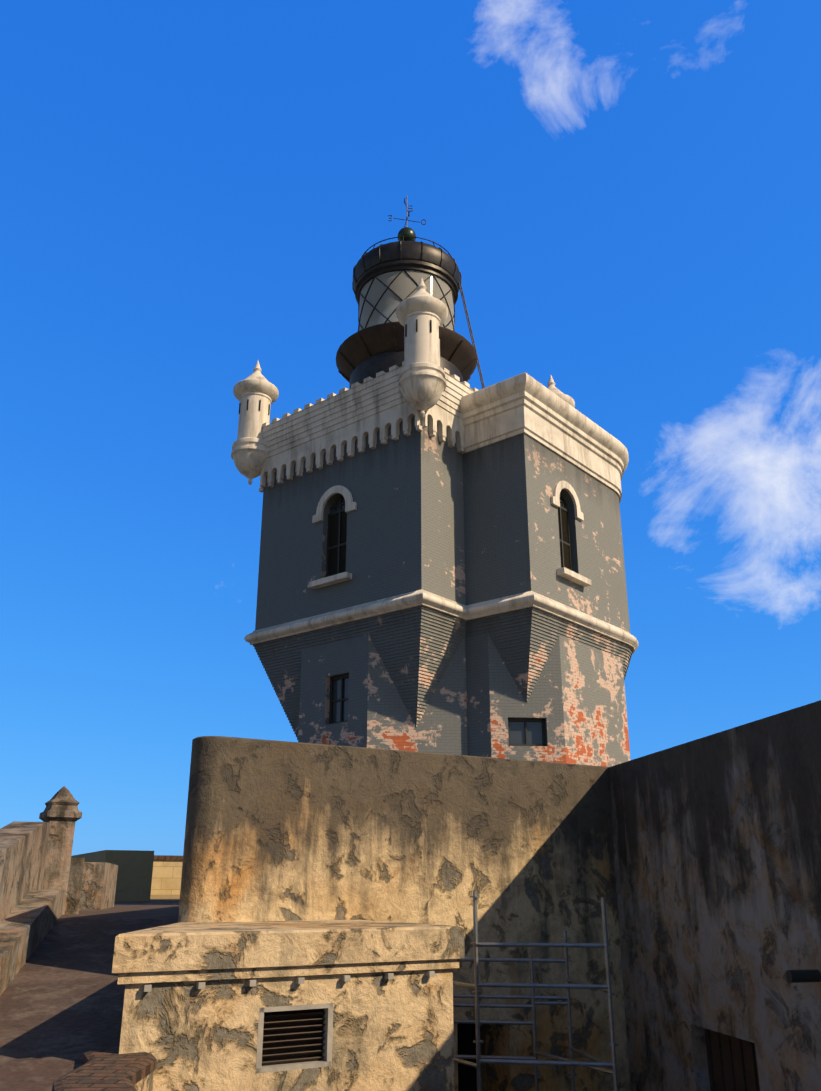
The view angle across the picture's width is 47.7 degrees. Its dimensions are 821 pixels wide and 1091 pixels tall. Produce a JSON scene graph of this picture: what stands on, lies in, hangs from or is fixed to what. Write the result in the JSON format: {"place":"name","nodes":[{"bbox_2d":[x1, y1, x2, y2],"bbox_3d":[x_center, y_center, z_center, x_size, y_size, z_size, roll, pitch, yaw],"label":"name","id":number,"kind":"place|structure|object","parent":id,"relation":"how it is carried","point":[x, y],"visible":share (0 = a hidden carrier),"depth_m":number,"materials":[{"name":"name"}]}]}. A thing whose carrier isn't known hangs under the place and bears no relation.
{"place":"outdoors","nodes":[
{"label":"outdoors","id":0,"kind":"place"},
{"bbox_2d":[0,899,179,1090],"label":"ramp","id":1,"kind":"structure","parent":0,"point":[61,1001],"depth_m":9.81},
{"bbox_2d":[71,850,179,901],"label":"building","id":2,"kind":"structure","parent":1,"relation":"on","point":[134,876],"depth_m":30.91,"materials":[{"name":"stone"}]},
{"bbox_2d":[151,861,182,894],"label":"wall","id":3,"kind":"structure","parent":1,"relation":"on","point":[166,877],"depth_m":38.86,"materials":[{"name":"stone"}]},
{"bbox_2d":[154,855,182,860],"bbox_3d":[-4.841,15.318,44.958,20.340,0.220,6.160,10,-23,-26],"label":"wall cap","id":4,"kind":"object","parent":3,"relation":"on","point":[167,858],"depth_m":39.09,"materials":[{"name":"brown stone"}]},
{"bbox_2d":[0,0,820,855],"label":"sky","id":5,"kind":"structure","parent":0,"point":[624,196],"materials":[{"name":"blue"}]},
{"bbox_2d":[459,282,484,388],"bbox_3d":[2.080,-6.537,31.203,1.836,7.025,0.485,5,-21,-14],"label":"support pole","id":6,"kind":"object","parent":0,"point":[470,331],"visible":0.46,"depth_m":31.40,"materials":[{"name":"grey metal"}]},
{"label":"court floor","id":7,"kind":"structure","parent":0,"visible":0},
{"bbox_2d":[0,821,50,923],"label":"slope wall","id":8,"kind":"structure","parent":7,"relation":"on","point":[23,850],"depth_m":13.17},
{"bbox_2d":[0,890,64,995],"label":"wall","id":9,"kind":"structure","parent":7,"relation":"on","point":[28,923],"depth_m":11.81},
{"bbox_2d":[42,821,74,914],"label":"pier","id":10,"kind":"structure","parent":7,"relation":"on","point":[58,858],"depth_m":16.34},
{"bbox_2d":[39,786,81,821],"bbox_3d":[-6.316,4.681,16.829,0.600,0.640,0.600,13,-24,-31],"label":"pier cap","id":11,"kind":"object","parent":10,"relation":"on","point":[62,803],"visible":0.96,"depth_m":16.62,"materials":[{"name":"beige stone"}]},
{"bbox_2d":[65,858,117,913],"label":"back wall","id":12,"kind":"structure","parent":7,"relation":"on","point":[91,885],"depth_m":19.61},
{"bbox_2d":[134,1071,153,1090],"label":"parapet","id":13,"kind":"structure","parent":7,"relation":"on","point":[145,1083],"depth_m":7.31,"materials":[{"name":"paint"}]},
{"bbox_2d":[52,1049,156,1090],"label":"parapet cap","id":14,"kind":"object","parent":13,"relation":"on","point":[107,1070],"visible":0.93,"depth_m":6.99,"materials":[{"name":"red brick"}]},
{"bbox_2d":[112,920,464,1090],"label":"building","id":15,"kind":"structure","parent":7,"relation":"on","point":[396,1033],"depth_m":8.50,"materials":[{"name":"paint"}]},
{"bbox_2d":[142,971,434,991],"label":"corbels","id":16,"kind":"object","parent":15,"relation":"attached to","point":[250,983],"visible":1,"depth_m":8.49,"materials":[{"name":"stone"}]},
{"bbox_2d":[262,1008,325,1065],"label":"vent louvres","id":17,"kind":"object","parent":15,"relation":"on","point":[293,1036],"visible":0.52,"depth_m":8.47,"materials":[{"name":"brown metal"}]},
{"bbox_2d":[256,1003,332,1073],"bbox_3d":[-1.061,4.458,8.429,0.730,0.520,0.100,11,-23,-27],"label":"vent frame","id":18,"kind":"object","parent":15,"relation":"attached to","point":[326,1061],"visible":0.69,"depth_m":8.41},
{"bbox_2d":[178,736,630,1090],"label":"bastion wall","id":19,"kind":"structure","parent":7,"relation":"on","point":[275,830],"depth_m":12.11,"materials":[{"name":"paint"}]},
{"bbox_2d":[298,632,629,766],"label":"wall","id":20,"kind":"structure","parent":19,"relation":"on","point":[576,701],"depth_m":24.22,"materials":[{"name":"grey paint"}]},
{"bbox_2d":[329,674,348,723],"bbox_3d":[-1.835,4.128,24.831,0.850,1.300,0.070,-16,-26,37],"label":"window frame","id":21,"kind":"object","parent":20,"relation":"on","point":[342,699],"visible":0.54,"depth_m":24.94,"materials":[{"name":"black wood"}]},
{"bbox_2d":[332,678,348,722],"bbox_3d":[-1.816,4.136,24.852,0.850,1.300,0.010,-16,-26,37],"label":"window glass","id":22,"kind":"object","parent":21,"relation":"in","point":[336,696],"depth_m":24.90,"materials":[{"name":"glass"}]},
{"bbox_2d":[255,416,465,629],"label":"tower","id":23,"kind":"structure","parent":20,"relation":"on","point":[405,526],"depth_m":25.63,"materials":[{"name":"paint"}]},
{"bbox_2d":[308,485,356,588],"bbox_3d":[-2.193,-0.321,26.256,1.670,2.955,0.360,-16,-26,37],"label":"window trim","id":24,"kind":"structure","parent":23,"relation":"attached to","point":[350,505],"depth_m":26.17,"materials":[{"name":"beige stone"}]},
{"bbox_2d":[326,496,345,576],"bbox_3d":[-2.008,-0.216,26.455,0.950,2.575,0.090,-16,-26,37],"label":"window frame","id":25,"kind":"object","parent":23,"relation":"attached to","point":[339,540],"visible":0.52,"depth_m":26.55,"materials":[{"name":"black wood"}]},
{"bbox_2d":[328,511,346,575],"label":"window louvres","id":26,"kind":"object","parent":25,"relation":"in","point":[333,540],"depth_m":26.44,"materials":[{"name":"black wood"}]},
{"bbox_2d":[330,496,344,512],"bbox_3d":[-1.995,-1.196,26.832,0.950,0.475,0.010,-16,-26,37],"label":"window pane","id":27,"kind":"structure","parent":25,"relation":"in","point":[338,507],"depth_m":26.90,"materials":[{"name":"black glass"}]},
{"bbox_2d":[259,406,464,492],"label":"corbels","id":28,"kind":"object","parent":23,"relation":"attached to","point":[407,414],"visible":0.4,"depth_m":26.46,"materials":[{"name":"beige stone"}]},
{"bbox_2d":[262,365,474,463],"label":"parapet","id":29,"kind":"structure","parent":23,"relation":"on","point":[363,403],"depth_m":27.01,"materials":[{"name":"beige stone"}]},
{"bbox_2d":[231,361,278,484],"bbox_3d":[-5.013,-3.998,29.768,1.460,4.500,1.460,-16,-26,37],"label":"corner turret","id":30,"kind":"object","parent":29,"relation":"on","point":[249,452],"visible":0.83,"depth_m":29.29,"materials":[{"name":"beige"}]},
{"bbox_2d":[239,399,270,414],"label":"turret slits","id":31,"kind":"object","parent":30,"relation":"in","point":[269,410],"visible":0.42,"depth_m":29.59,"materials":[{"name":"black"}]},
{"bbox_2d":[262,361,477,426],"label":"battlements","id":32,"kind":"object","parent":29,"relation":"on","point":[357,384],"visible":0.15,"depth_m":27.18,"materials":[{"name":"beige stone"}]},
{"bbox_2d":[349,350,462,388],"bbox_3d":[-0.134,-4.433,30.412,3.760,3.220,3.760,-16,-26,37],"label":"lantern base","id":33,"kind":"object","parent":29,"relation":"on","point":[372,366],"visible":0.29,"depth_m":29.26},
{"bbox_2d":[336,322,476,382],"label":"gallery balcony","id":34,"kind":"structure","parent":33,"relation":"on","point":[378,339],"depth_m":29.51,"materials":[{"name":"black metal"}]},
{"bbox_2d":[359,271,453,330],"bbox_3d":[-0.134,-7.319,31.472,3.240,2.430,3.240,-16,-26,37],"label":"lantern glass","id":35,"kind":"object","parent":34,"relation":"on","point":[371,322],"visible":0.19,"depth_m":30.49,"materials":[{"name":"clear glass"}]},
{"bbox_2d":[358,270,454,330],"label":"lantern lattice bars","id":36,"kind":"object","parent":35,"relation":"attached to","point":[374,308],"visible":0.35,"depth_m":30.56,"materials":[{"name":"black metal"}]},
{"bbox_2d":[353,241,460,319],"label":"lantern dome","id":37,"kind":"structure","parent":35,"relation":"on","point":[411,256],"depth_m":30.87,"materials":[{"name":"black metal"}]},
{"bbox_2d":[397,227,415,240],"bbox_3d":[-0.134,-10.876,32.780,0.660,0.710,0.660,-16,-26,37],"label":"ball finial","id":38,"kind":"object","parent":37,"relation":"on","point":[406,231],"visible":0.58,"depth_m":32.54,"materials":[{"name":"green metal"}]},
{"bbox_2d":[388,195,425,226],"bbox_3d":[-0.122,-11.887,33.147,1.038,1.500,0.981,-12,-23,29],"label":"weather vane","id":39,"kind":"object","parent":38,"relation":"on","point":[405,203],"visible":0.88,"depth_m":33.03,"materials":[{"name":"black metal"}]},
{"bbox_2d":[352,240,461,314],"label":"roof ribs","id":40,"kind":"object","parent":37,"relation":"attached to","point":[399,279],"visible":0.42,"depth_m":31.32,"materials":[{"name":"black metal"}]},
{"bbox_2d":[362,236,451,256],"bbox_3d":[-0.134,-9.554,32.294,3.374,0.303,3.548,-16,-26,37],"label":"lantern rail","id":41,"kind":"object","parent":37,"relation":"on","point":[403,239],"visible":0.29,"depth_m":30.98,"materials":[{"name":"black metal"}]},
{"bbox_2d":[338,326,475,381],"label":"gallery brackets","id":42,"kind":"object","parent":34,"relation":"attached to","point":[351,366],"visible":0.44,"depth_m":29.68,"materials":[{"name":"black metal"}]},
{"bbox_3d":[-0.134,-6.399,31.134,1.000,0.470,1.000,-16,-26,37],"label":"lantern pedestal","id":43,"kind":"object","parent":33,"relation":"on","visible":0},
{"bbox_2d":[377,301,401,323],"bbox_3d":[-0.134,-7.328,31.476,2.060,1.550,2.060,-16,-26,37],"label":"lighthouse lens","id":44,"kind":"object","parent":43,"relation":"on","point":[387,314],"depth_m":30.79,"materials":[{"name":"glass"}]},
{"bbox_2d":[396,278,447,417],"bbox_3d":[0.321,-5.524,25.615,1.460,4.500,1.460,-16,-26,37],"label":"corner turret","id":45,"kind":"object","parent":29,"relation":"on","point":[422,384],"visible":1,"depth_m":25.12,"materials":[{"name":"white"}]},
{"bbox_2d":[405,319,439,338],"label":"turret slits","id":46,"kind":"object","parent":45,"relation":"attached to","point":[417,328],"visible":0.42,"depth_m":25.33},
{"bbox_2d":[244,589,637,653],"bbox_3d":[1.423,2.937,27.968,8.830,0.440,9.120,-16,-26,37],"label":"tower band","id":47,"kind":"object","parent":20,"relation":"on","point":[528,599],"visible":0.58,"depth_m":24.54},
{"bbox_2d":[253,605,632,739],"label":"corbels","id":48,"kind":"object","parent":20,"relation":"attached to","point":[416,647],"visible":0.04,"depth_m":24.17,"materials":[{"name":"paint"}]},
{"bbox_2d":[508,718,545,745],"bbox_3d":[2.966,4.806,23.808,0.070,0.720,1.000,-75,-76,69],"label":"window frame","id":49,"kind":"object","parent":20,"relation":"on","point":[531,720],"visible":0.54,"depth_m":23.82,"materials":[{"name":"black metal"}]},
{"bbox_2d":[509,721,542,743],"bbox_3d":[2.963,4.817,23.836,0.010,0.720,1.000,-75,-76,69],"label":"window glass","id":50,"kind":"object","parent":49,"relation":"in","point":[534,733],"depth_m":23.83,"materials":[{"name":"grey glass"}]},
{"bbox_2d":[463,433,629,632],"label":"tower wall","id":51,"kind":"structure","parent":20,"relation":"on","point":[511,537],"depth_m":25.48,"materials":[{"name":"paint"}]},
{"bbox_2d":[460,372,628,503],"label":"cornice","id":52,"kind":"structure","parent":51,"relation":"on","point":[530,406],"depth_m":26.34,"materials":[{"name":"beige stone"}]},
{"bbox_2d":[547,375,574,406],"bbox_3d":[4.745,-3.684,30.621,1.460,4.500,1.460,-16,-26,37],"label":"garita","id":53,"kind":"object","parent":52,"relation":"on","point":[568,399],"visible":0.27,"depth_m":30.64,"materials":[{"name":"white"}]},
{"bbox_2d":[558,497,571,570],"bbox_3d":[4.221,-0.336,26.130,0.090,2.575,0.950,-16,-26,37],"label":"window frame","id":54,"kind":"object","parent":51,"relation":"attached to","point":[560,531],"visible":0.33,"depth_m":26.24,"materials":[{"name":"black wood"}]},
{"bbox_2d":[558,509,570,569],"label":"window louvres","id":55,"kind":"object","parent":54,"relation":"in","point":[565,534],"depth_m":26.23,"materials":[{"name":"black wood"}]},
{"bbox_2d":[550,480,590,586],"bbox_3d":[4.444,-0.428,25.967,0.360,2.955,1.670,-16,-26,37],"label":"window trim","id":56,"kind":"structure","parent":51,"relation":"attached to","point":[570,575],"depth_m":25.83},
{"bbox_2d":[457,1024,476,1090],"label":"doorway","id":57,"kind":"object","parent":19,"relation":"attached to","point":[467,1074],"depth_m":12.32,"materials":[{"name":"black"}]},
{"bbox_2d":[453,891,617,1090],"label":"scaffold","id":58,"kind":"object","parent":7,"relation":"on","point":[596,1065],"visible":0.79,"depth_m":10.58,"materials":[{"name":"metal"}]},
{"bbox_2d":[608,700,820,1090],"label":"wall","id":59,"kind":"structure","parent":7,"relation":"on","point":[717,847],"depth_m":10.55,"materials":[{"name":"paint"}]},
{"bbox_2d":[704,1028,759,1090],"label":"door","id":60,"kind":"structure","parent":59,"relation":"attached to","point":[732,1063],"depth_m":10.47,"materials":[{"name":"brown wood"}]},
{"bbox_2d":[786,969,820,982],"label":"pipe","id":61,"kind":"object","parent":59,"relation":"attached to","point":[800,976],"visible":1,"depth_m":8.69,"materials":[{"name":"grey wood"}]}
]}

